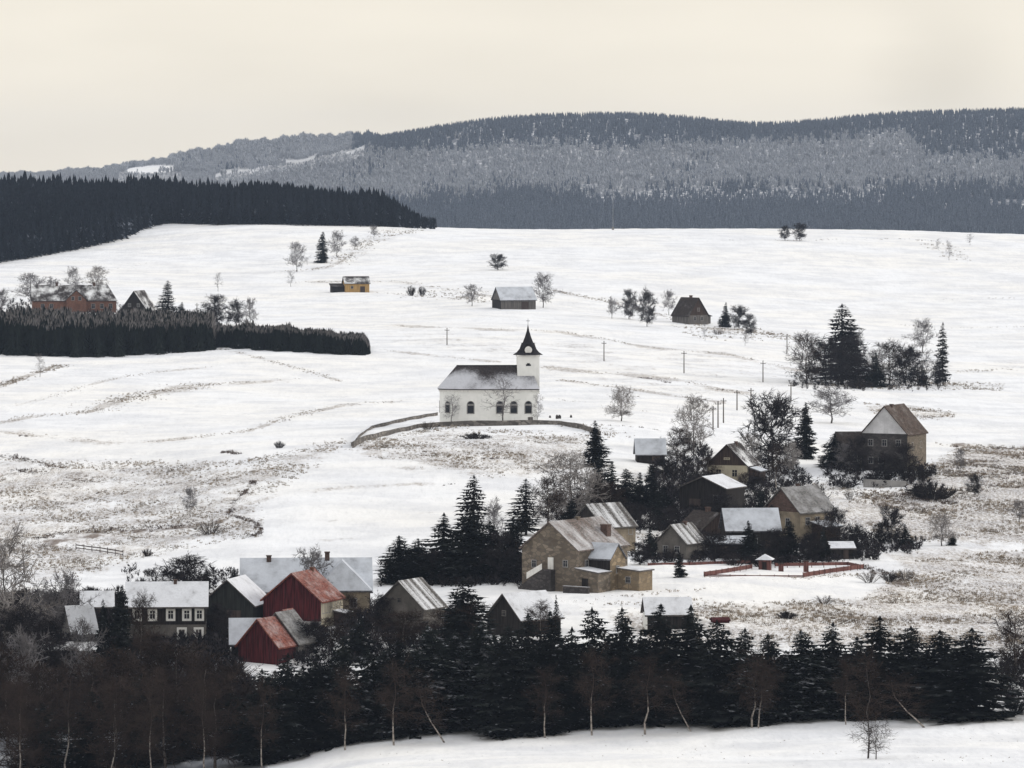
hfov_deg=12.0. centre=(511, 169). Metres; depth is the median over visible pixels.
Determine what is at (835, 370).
bare tree
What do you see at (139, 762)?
spruce tree
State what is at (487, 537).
spruce tree
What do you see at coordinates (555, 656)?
spruce tree
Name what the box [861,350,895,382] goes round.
bare tree
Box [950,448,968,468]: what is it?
bare tree
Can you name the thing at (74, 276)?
bare tree
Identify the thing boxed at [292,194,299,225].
spruce tree
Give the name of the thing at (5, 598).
bare tree
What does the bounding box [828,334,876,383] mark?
bare tree
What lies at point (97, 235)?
spruce tree
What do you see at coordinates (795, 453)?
bare tree
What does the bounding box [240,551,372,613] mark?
farm building
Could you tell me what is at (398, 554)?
spruce tree
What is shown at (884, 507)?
shrub
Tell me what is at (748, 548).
spruce tree
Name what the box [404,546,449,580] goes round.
bare tree
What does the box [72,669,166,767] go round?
bare tree
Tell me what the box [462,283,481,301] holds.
bare tree
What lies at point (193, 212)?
spruce tree
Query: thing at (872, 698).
young tree
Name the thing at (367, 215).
spruce tree
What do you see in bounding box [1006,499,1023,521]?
bare tree
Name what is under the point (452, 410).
young tree
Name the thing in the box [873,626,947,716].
spruce tree
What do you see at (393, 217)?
spruce tree
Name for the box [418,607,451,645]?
bare tree
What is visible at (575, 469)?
bare tree
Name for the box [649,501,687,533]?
bare tree
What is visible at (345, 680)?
birch tree
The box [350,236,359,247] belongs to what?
bare tree
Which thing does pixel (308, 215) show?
spruce tree
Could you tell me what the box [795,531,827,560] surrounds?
bare tree
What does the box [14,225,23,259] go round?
spruce tree
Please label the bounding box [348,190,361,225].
spruce tree
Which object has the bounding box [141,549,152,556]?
shrub
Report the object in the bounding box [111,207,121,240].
spruce tree
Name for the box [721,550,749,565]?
shrub
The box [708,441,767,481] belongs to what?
house
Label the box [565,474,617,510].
bare tree
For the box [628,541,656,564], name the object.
bare tree
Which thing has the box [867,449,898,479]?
bare tree
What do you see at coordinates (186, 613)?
window
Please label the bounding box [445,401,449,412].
window
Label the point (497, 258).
bare tree
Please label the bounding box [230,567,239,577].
young spruce
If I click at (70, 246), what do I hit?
spruce tree
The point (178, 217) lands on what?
spruce tree
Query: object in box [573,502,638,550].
barn
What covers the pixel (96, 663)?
bare tree
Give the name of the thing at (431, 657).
spruce tree
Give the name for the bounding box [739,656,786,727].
birch tree
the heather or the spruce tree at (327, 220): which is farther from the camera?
the spruce tree at (327, 220)
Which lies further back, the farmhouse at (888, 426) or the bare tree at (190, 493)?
the farmhouse at (888, 426)
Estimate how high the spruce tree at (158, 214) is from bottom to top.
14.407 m
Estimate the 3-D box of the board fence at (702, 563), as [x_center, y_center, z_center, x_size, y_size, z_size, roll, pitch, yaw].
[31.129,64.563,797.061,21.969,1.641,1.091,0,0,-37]
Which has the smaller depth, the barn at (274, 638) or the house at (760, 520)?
the barn at (274, 638)
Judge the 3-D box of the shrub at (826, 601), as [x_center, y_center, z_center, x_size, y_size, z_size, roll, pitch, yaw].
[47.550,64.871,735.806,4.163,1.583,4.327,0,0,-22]
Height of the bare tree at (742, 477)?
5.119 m
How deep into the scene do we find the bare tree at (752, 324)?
1614.71 m
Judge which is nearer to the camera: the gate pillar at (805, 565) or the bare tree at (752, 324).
the gate pillar at (805, 565)
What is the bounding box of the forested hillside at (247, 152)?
[0,119,1023,203]
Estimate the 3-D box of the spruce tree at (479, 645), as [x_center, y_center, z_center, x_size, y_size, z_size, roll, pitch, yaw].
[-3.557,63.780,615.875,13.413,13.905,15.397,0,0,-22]
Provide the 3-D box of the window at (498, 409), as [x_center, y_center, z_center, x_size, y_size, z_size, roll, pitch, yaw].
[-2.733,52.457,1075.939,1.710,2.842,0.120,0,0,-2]
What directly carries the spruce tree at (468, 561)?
on the ground at (360, 501)
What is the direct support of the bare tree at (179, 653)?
on the ground at (360, 501)
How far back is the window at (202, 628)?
697.03 m
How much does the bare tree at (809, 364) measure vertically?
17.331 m
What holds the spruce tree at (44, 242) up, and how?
on the ground at (360, 501)
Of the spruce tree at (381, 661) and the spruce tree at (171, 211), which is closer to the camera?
the spruce tree at (381, 661)
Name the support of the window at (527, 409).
in the church
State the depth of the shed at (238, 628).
682.87 m
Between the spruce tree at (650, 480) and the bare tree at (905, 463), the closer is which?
the spruce tree at (650, 480)
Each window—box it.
[132,609,141,620]
[148,609,156,620]
[166,609,174,620]
[177,627,186,639]
[182,608,190,620]
[194,627,203,638]
[195,608,203,620]
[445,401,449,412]
[467,401,473,413]
[496,401,503,413]
[510,401,517,413]
[524,401,531,413]
[531,559,536,567]
[563,560,567,567]
[625,576,630,582]
[674,546,679,552]
[732,469,737,476]
[805,517,809,524]
[882,439,886,446]
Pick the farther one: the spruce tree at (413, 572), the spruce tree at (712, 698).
the spruce tree at (413, 572)
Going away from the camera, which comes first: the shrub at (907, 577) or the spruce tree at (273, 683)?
the spruce tree at (273, 683)
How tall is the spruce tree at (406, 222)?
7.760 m
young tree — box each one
[35,353,45,371]
[214,272,223,286]
[284,271,294,285]
[438,392,461,420]
[481,373,521,420]
[530,391,544,419]
[833,646,896,758]
[859,703,893,758]
[946,240,951,255]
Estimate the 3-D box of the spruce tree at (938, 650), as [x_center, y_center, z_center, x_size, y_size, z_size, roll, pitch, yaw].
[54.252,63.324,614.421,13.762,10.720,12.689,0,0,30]
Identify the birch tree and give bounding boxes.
[0,671,42,767]
[38,645,103,767]
[88,663,143,767]
[121,660,187,767]
[174,665,226,767]
[242,671,289,767]
[315,664,367,749]
[371,654,423,744]
[400,673,451,742]
[520,663,567,737]
[571,641,621,735]
[614,643,681,734]
[654,665,699,731]
[717,637,789,727]
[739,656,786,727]
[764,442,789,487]
[828,653,866,724]
[864,669,934,727]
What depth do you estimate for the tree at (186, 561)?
766.53 m
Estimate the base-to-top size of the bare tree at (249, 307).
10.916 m
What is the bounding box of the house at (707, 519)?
[681,507,720,537]
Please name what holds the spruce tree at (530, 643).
on the ground at (360, 501)
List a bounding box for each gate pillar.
[778,563,783,571]
[803,560,808,571]
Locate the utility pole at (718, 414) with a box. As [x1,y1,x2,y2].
[715,401,720,427]
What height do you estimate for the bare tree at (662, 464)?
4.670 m
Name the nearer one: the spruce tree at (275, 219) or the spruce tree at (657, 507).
the spruce tree at (657, 507)
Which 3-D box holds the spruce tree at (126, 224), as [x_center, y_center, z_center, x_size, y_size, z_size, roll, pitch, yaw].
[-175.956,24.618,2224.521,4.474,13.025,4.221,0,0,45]
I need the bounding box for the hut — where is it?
[709,617,730,622]
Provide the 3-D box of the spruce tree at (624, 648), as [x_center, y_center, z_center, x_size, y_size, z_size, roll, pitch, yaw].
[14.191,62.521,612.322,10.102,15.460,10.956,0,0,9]
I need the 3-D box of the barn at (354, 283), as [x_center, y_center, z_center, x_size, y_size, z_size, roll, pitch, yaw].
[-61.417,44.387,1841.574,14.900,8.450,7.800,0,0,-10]
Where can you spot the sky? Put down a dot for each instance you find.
(84, 83)
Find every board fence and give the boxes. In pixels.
[648,560,749,565]
[704,564,751,575]
[704,574,802,576]
[775,562,859,567]
[803,564,863,576]
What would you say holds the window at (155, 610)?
in the house at (180, 605)
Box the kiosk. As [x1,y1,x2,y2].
[756,554,773,569]
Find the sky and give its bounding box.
[0,0,1023,172]
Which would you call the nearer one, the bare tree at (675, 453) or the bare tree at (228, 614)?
the bare tree at (228, 614)
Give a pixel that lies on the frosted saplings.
(160, 320)
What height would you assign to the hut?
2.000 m
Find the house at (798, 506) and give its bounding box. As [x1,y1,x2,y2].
[763,484,842,541]
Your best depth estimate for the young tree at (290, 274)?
1885.55 m
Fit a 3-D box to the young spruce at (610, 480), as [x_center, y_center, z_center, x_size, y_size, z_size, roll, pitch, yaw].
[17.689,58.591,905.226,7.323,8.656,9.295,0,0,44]
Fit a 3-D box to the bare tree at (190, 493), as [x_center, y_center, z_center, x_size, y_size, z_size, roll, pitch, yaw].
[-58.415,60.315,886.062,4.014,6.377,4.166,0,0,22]
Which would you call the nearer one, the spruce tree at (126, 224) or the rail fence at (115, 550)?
the rail fence at (115, 550)
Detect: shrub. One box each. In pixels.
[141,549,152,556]
[143,568,155,575]
[177,642,223,657]
[192,519,225,534]
[213,615,228,644]
[274,441,284,447]
[406,286,415,295]
[417,286,426,295]
[417,422,439,429]
[660,547,678,561]
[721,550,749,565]
[746,551,776,566]
[812,595,838,603]
[835,479,859,488]
[844,378,874,388]
[844,489,854,499]
[856,474,884,480]
[856,570,883,582]
[877,502,891,509]
[880,572,897,581]
[891,568,916,578]
[906,463,935,478]
[988,655,1023,682]
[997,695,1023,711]
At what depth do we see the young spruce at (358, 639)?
676.28 m
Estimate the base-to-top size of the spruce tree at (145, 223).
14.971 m
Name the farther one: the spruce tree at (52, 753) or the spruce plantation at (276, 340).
the spruce plantation at (276, 340)
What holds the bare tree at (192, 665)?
on the ground at (360, 501)
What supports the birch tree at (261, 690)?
on the ground at (360, 501)
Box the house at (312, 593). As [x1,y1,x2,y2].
[260,567,353,625]
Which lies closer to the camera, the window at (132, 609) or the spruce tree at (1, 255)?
the window at (132, 609)
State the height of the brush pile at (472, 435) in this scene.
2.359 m
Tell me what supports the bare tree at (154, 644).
on the ground at (360, 501)
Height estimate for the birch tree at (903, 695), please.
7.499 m
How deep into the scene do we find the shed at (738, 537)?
816.33 m
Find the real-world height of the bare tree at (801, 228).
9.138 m
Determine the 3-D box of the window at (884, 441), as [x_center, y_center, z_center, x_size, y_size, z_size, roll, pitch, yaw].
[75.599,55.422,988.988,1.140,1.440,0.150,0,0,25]
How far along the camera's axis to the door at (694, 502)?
901.15 m
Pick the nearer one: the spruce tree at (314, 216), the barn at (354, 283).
the barn at (354, 283)
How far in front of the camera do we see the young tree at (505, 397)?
1067.75 m
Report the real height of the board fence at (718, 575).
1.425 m
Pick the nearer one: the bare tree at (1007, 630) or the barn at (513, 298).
the bare tree at (1007, 630)
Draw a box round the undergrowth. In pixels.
[0,297,1023,733]
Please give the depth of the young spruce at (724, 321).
1669.39 m
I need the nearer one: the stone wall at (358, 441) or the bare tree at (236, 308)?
the stone wall at (358, 441)
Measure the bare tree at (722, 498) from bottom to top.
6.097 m
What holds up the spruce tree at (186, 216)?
on the ground at (360, 501)
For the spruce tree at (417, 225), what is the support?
on the ground at (360, 501)
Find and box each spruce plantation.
[0,306,216,357]
[215,322,370,354]
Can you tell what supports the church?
on the ground at (360, 501)
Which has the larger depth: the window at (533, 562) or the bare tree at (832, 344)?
the bare tree at (832, 344)
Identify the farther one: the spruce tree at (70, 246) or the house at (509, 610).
the spruce tree at (70, 246)
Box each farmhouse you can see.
[31,282,116,312]
[834,403,927,470]
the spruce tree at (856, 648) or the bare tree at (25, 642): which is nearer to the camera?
the spruce tree at (856, 648)
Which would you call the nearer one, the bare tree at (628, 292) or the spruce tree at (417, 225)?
the bare tree at (628, 292)
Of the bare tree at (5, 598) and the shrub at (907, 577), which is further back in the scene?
the shrub at (907, 577)
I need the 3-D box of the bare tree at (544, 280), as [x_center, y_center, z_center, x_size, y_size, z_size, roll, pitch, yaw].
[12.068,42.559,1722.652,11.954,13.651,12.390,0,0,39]
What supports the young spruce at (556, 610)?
on the ground at (360, 501)
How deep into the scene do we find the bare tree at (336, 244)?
2070.61 m
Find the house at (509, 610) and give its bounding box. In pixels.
[485,590,564,636]
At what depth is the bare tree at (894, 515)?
851.63 m
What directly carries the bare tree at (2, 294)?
on the ground at (360, 501)
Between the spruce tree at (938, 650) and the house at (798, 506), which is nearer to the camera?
the spruce tree at (938, 650)
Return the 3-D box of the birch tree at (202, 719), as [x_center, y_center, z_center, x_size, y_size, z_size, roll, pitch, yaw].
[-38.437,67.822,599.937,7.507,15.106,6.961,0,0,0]
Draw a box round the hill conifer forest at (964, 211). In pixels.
[88,106,1023,233]
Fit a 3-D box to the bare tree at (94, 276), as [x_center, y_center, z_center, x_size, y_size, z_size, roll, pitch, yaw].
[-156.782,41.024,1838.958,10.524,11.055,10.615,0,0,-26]
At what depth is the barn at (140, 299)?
1675.17 m
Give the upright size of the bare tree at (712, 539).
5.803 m
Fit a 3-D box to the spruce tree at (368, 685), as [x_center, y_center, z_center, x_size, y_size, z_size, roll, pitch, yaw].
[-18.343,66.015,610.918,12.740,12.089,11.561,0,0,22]
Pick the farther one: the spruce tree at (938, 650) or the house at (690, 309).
the house at (690, 309)
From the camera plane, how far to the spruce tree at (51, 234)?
2114.06 m
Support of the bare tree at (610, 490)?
on the ground at (360, 501)
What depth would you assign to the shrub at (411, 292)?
1805.99 m
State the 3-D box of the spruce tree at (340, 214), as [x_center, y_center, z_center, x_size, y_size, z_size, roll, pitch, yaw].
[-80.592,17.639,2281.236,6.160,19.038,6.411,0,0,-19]
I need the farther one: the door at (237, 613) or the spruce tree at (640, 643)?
the door at (237, 613)
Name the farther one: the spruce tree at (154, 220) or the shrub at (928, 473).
the spruce tree at (154, 220)
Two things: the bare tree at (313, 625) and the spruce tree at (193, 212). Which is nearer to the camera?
the bare tree at (313, 625)
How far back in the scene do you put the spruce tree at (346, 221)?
2280.75 m
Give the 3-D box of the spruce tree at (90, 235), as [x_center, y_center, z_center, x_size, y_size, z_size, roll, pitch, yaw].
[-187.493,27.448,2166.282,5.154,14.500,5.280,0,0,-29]
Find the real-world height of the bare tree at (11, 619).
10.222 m
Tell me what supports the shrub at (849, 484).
on the ground at (360, 501)
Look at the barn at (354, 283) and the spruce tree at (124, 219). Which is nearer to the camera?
the barn at (354, 283)
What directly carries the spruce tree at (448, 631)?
on the ground at (360, 501)
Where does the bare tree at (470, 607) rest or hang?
on the ground at (360, 501)
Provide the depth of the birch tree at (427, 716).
601.71 m
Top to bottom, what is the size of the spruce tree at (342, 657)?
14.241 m
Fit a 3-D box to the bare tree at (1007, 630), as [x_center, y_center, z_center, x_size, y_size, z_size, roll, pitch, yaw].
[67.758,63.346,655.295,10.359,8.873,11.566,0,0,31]
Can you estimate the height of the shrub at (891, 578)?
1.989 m
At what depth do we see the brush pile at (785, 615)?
710.60 m
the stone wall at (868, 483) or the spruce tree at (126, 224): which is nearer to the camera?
the stone wall at (868, 483)
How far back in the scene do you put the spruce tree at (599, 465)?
909.59 m
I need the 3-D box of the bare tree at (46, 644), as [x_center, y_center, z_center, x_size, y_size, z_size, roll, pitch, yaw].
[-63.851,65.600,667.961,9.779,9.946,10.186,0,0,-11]
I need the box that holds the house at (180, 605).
[124,579,208,643]
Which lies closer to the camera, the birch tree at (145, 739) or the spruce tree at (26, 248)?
the birch tree at (145, 739)
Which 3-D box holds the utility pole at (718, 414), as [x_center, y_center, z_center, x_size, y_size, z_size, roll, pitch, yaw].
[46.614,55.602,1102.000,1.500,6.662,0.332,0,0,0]
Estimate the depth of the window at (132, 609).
696.52 m
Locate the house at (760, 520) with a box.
[718,508,781,552]
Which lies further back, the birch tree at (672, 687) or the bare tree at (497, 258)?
the bare tree at (497, 258)
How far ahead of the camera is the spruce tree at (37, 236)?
2097.14 m
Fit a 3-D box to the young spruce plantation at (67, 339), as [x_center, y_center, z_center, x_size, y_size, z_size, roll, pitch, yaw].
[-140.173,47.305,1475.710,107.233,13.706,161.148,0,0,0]
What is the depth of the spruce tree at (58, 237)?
2122.88 m
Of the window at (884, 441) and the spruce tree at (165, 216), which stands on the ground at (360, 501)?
the spruce tree at (165, 216)
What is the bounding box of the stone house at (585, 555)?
[518,516,654,593]
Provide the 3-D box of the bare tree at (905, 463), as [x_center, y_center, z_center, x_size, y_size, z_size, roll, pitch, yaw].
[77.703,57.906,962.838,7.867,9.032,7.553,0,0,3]
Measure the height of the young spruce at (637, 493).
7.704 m
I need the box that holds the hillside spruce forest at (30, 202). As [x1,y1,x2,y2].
[0,170,436,262]
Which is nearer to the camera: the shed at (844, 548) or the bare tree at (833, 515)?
the shed at (844, 548)
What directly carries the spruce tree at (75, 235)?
on the ground at (360, 501)
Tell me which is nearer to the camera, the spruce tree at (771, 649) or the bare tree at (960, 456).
the spruce tree at (771, 649)
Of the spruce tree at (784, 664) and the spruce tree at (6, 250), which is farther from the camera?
the spruce tree at (6, 250)
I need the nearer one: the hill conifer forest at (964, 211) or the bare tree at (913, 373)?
the bare tree at (913, 373)
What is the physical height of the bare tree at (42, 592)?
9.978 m
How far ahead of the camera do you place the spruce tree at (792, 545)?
810.60 m
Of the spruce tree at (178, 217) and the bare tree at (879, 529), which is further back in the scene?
the spruce tree at (178, 217)
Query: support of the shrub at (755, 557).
on the ground at (360, 501)
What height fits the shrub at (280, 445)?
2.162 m
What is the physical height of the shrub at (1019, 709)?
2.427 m
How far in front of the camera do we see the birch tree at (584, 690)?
601.92 m
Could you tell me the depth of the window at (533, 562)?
752.75 m
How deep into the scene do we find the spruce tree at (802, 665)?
608.23 m
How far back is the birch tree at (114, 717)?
600.05 m
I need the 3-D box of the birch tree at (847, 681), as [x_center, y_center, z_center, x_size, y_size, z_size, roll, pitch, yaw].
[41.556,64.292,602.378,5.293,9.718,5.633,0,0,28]
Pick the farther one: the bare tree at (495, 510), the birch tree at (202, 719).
the bare tree at (495, 510)
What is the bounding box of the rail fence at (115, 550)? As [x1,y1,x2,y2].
[76,544,122,555]
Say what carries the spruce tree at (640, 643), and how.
on the ground at (360, 501)
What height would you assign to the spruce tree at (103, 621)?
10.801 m
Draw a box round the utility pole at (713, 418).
[712,406,715,429]
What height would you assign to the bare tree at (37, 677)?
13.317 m
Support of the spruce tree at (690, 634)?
on the ground at (360, 501)
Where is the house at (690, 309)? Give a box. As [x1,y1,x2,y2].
[671,295,711,323]
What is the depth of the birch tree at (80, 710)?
606.11 m
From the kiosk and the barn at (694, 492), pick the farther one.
the barn at (694, 492)
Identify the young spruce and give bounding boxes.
[175,302,184,312]
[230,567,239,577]
[332,618,379,661]
[552,596,561,636]
[597,462,623,502]
[624,472,649,507]
[641,527,661,559]
[648,483,675,512]
[673,552,689,577]
[717,303,731,326]
[814,527,833,561]
[862,353,889,387]
[898,525,918,548]
[918,366,929,384]
[946,532,957,545]
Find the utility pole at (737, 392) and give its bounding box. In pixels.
[734,391,739,409]
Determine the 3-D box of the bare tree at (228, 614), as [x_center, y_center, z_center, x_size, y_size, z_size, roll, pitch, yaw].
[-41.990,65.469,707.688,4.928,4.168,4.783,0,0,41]
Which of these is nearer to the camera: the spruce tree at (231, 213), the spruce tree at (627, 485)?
the spruce tree at (627, 485)
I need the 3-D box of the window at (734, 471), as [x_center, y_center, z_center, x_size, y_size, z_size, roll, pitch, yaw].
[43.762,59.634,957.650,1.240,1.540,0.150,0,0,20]
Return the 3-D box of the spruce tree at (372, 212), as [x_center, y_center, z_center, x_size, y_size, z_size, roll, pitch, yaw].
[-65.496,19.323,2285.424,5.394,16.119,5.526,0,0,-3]
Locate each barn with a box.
[120,290,156,311]
[206,575,265,621]
[234,608,317,664]
[329,276,370,292]
[491,287,536,308]
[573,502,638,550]
[677,474,746,509]
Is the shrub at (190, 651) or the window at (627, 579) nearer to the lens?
the shrub at (190, 651)
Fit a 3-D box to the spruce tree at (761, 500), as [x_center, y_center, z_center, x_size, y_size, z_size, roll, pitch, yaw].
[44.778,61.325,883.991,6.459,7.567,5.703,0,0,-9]
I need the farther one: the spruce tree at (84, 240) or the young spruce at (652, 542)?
the spruce tree at (84, 240)
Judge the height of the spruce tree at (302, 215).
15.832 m
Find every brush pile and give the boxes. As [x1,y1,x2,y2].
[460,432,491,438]
[776,610,796,618]
[904,481,958,500]
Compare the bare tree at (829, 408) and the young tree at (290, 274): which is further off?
the young tree at (290, 274)
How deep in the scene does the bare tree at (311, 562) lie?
728.57 m
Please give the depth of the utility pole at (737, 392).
1180.94 m
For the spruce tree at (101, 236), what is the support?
on the ground at (360, 501)
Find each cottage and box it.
[59,605,98,640]
[655,521,707,559]
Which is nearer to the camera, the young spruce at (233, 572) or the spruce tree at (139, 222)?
the young spruce at (233, 572)
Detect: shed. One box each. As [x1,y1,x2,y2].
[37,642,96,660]
[79,590,114,613]
[228,618,257,655]
[633,438,666,463]
[640,597,693,628]
[706,535,747,557]
[828,541,855,558]
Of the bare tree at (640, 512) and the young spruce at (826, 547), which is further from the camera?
the bare tree at (640, 512)
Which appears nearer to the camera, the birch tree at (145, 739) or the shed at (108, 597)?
the birch tree at (145, 739)
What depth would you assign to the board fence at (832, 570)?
790.05 m
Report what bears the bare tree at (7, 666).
on the ground at (360, 501)
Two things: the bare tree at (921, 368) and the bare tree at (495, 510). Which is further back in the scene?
the bare tree at (921, 368)
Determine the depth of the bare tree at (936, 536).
857.73 m
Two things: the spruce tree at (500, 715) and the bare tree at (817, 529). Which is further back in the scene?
the bare tree at (817, 529)
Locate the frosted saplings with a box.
[0,304,369,348]
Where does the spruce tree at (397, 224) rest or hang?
on the ground at (360, 501)
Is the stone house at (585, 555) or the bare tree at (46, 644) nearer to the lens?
the bare tree at (46, 644)
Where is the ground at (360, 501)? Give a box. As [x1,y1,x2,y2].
[0,113,1023,767]
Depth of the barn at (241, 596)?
715.99 m
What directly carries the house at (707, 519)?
on the ground at (360, 501)
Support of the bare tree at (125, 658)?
on the ground at (360, 501)
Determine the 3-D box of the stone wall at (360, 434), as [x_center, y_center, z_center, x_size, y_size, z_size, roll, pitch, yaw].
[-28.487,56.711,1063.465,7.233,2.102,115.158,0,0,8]
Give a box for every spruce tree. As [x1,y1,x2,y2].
[0,235,5,261]
[2,226,13,261]
[6,701,77,767]
[9,234,16,260]
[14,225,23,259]
[23,227,31,257]
[30,226,37,256]
[35,227,41,255]
[40,219,50,255]
[47,220,57,253]
[48,691,124,767]
[54,217,64,252]
[61,214,69,249]
[65,218,75,250]
[72,223,79,248]
[78,216,90,248]
[87,217,94,246]
[92,600,114,667]
[93,217,100,244]
[98,210,106,243]
[104,209,114,242]
[104,673,184,767]
[108,586,137,664]
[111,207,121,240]
[121,202,127,238]
[125,211,130,235]
[132,208,136,232]
[137,205,142,229]
[142,200,149,228]
[151,196,158,225]
[156,199,162,223]
[161,194,169,223]
[161,691,217,760]
[164,187,176,223]
[173,198,181,223]
[180,197,190,223]
[187,188,196,223]
[195,201,200,223]
[196,187,208,224]
[208,196,214,224]
[210,192,222,225]
[219,189,229,224]
[219,669,310,765]
[227,190,234,223]
[232,189,244,224]
[238,653,318,759]
[241,188,256,224]
[244,671,295,727]
[254,195,261,224]
[256,192,266,224]
[263,188,272,224]
[269,192,280,224]
[278,195,286,224]
[281,649,358,753]
[284,187,293,224]
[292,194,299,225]
[292,667,311,703]
[296,637,378,751]
[298,195,308,225]
[305,194,312,224]
[311,198,320,225]
[314,232,328,262]
[316,188,324,225]
[317,662,337,681]
[321,192,334,225]
[330,649,405,740]
[331,192,339,225]
[335,190,344,225]
[342,202,349,225]
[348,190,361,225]
[355,189,365,226]
[356,641,450,738]
[358,651,409,699]
[363,196,373,225]
[367,196,376,225]
[373,536,414,582]
[375,205,381,225]
[381,199,388,226]
[387,538,441,584]
[389,201,396,226]
[389,625,483,734]
[394,208,400,226]
[403,645,422,673]
[404,212,408,227]
[415,215,420,228]
[421,513,464,583]
[425,509,497,584]
[432,633,485,730]
[433,578,511,657]
[440,621,505,727]
[463,625,546,739]
[473,521,501,580]
[481,517,525,580]
[485,613,574,734]
[517,611,598,736]
[537,627,610,732]
[559,501,578,519]
[572,608,641,727]
[581,421,613,466]
[587,456,607,495]
[592,608,655,726]
[611,604,698,726]
[614,631,676,727]
[616,469,638,507]
[641,465,661,508]
[648,498,667,529]
[649,605,726,722]
[682,620,779,727]
[700,628,787,726]
[735,521,767,563]
[746,634,810,722]
[755,488,767,507]
[771,630,868,721]
[773,521,803,562]
[775,652,819,691]
[789,403,818,459]
[794,622,867,719]
[813,434,844,467]
[815,637,892,720]
[842,616,927,719]
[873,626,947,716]
[893,628,1023,722]
[910,630,983,712]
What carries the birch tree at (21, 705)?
on the ground at (360, 501)
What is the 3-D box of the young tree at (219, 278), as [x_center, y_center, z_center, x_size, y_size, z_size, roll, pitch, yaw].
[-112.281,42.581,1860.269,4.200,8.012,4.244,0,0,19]
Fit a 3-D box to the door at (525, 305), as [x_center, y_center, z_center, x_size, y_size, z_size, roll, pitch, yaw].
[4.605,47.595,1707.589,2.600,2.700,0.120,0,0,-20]
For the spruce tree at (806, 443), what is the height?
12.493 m
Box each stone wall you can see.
[351,412,437,445]
[352,420,600,447]
[863,479,905,487]
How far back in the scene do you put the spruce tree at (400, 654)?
609.81 m
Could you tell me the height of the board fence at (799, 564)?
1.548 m
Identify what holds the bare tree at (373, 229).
on the ground at (360, 501)
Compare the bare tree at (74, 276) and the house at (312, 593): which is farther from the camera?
the bare tree at (74, 276)
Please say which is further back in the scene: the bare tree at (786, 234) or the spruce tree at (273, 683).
the bare tree at (786, 234)
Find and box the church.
[438,326,542,421]
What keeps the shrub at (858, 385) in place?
on the ground at (360, 501)
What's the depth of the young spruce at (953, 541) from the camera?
859.69 m
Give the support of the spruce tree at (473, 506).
on the ground at (360, 501)
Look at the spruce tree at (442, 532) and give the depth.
769.35 m
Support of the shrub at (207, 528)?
on the ground at (360, 501)
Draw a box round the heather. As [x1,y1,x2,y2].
[0,377,1023,623]
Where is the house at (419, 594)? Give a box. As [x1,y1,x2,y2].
[372,577,447,632]
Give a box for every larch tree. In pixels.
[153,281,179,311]
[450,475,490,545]
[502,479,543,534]
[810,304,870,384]
[933,323,951,385]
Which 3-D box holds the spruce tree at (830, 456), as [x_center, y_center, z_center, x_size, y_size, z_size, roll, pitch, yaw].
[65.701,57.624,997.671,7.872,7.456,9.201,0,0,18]
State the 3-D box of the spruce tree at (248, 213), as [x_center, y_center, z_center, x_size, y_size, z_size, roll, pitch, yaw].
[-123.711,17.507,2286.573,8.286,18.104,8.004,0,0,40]
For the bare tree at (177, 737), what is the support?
on the ground at (360, 501)
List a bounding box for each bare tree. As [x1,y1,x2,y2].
[0,288,11,309]
[0,523,61,643]
[0,601,59,661]
[0,624,53,705]
[0,641,51,746]
[0,677,65,767]
[2,658,77,744]
[8,272,49,303]
[11,613,81,673]
[22,577,60,629]
[42,567,99,632]
[46,277,60,284]
[59,650,132,733]
[60,615,109,678]
[61,266,84,284]
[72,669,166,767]
[76,641,153,718]
[84,265,108,284]
[107,625,181,708]
[121,666,205,767]
[125,589,165,656]
[131,640,218,714]
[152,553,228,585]
[165,649,247,732]
[171,670,255,767]
[178,485,199,510]
[200,293,230,323]
[200,658,259,722]
[206,601,225,633]
[207,607,233,623]
[224,298,244,323]
[238,296,259,321]
[283,241,310,267]
[292,545,333,582]
[292,618,332,651]
[316,612,352,648]
[327,230,345,255]
[331,593,364,620]
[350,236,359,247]
[365,589,396,628]
[366,607,444,645]
[368,224,380,234]
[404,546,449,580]
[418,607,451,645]
[445,599,503,644]
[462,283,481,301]
[474,529,520,579]
[481,494,505,531]
[486,253,509,269]
[507,549,521,579]
[517,599,564,639]
[527,448,612,514]
[527,472,577,522]
[531,272,562,307]
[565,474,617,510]
[587,481,633,508]
[602,385,639,420]
[608,296,621,314]
[618,289,639,317]
[627,502,657,532]
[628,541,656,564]
[635,287,657,322]
[644,456,684,475]
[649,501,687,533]
[659,289,677,310]
[659,426,701,463]
[669,393,716,451]
[678,473,706,490]
[692,456,725,476]
[693,529,738,560]
[699,489,746,512]
[723,304,748,327]
[732,388,809,469]
[736,472,752,490]
[740,431,764,463]
[741,313,756,334]
[742,472,772,503]
[759,528,794,557]
[779,224,793,238]
[781,329,828,384]
[783,440,802,470]
[791,222,808,239]
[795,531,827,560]
[803,334,851,383]
[805,516,838,548]
[807,383,855,422]
[820,342,857,385]
[821,505,851,542]
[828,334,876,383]
[832,441,858,466]
[838,434,878,474]
[839,522,868,549]
[846,321,865,358]
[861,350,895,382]
[866,338,909,383]
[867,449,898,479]
[870,522,896,543]
[877,505,906,546]
[886,343,924,385]
[888,442,921,480]
[896,348,936,384]
[903,318,939,350]
[922,511,961,545]
[928,359,946,385]
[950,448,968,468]
[963,473,983,494]
[987,609,1023,664]
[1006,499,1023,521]
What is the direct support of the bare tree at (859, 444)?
on the ground at (360, 501)
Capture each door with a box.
[227,610,240,618]
[360,286,364,291]
[522,302,528,308]
[548,557,553,568]
[582,578,587,586]
[689,499,700,507]
[762,562,765,569]
[843,550,848,558]

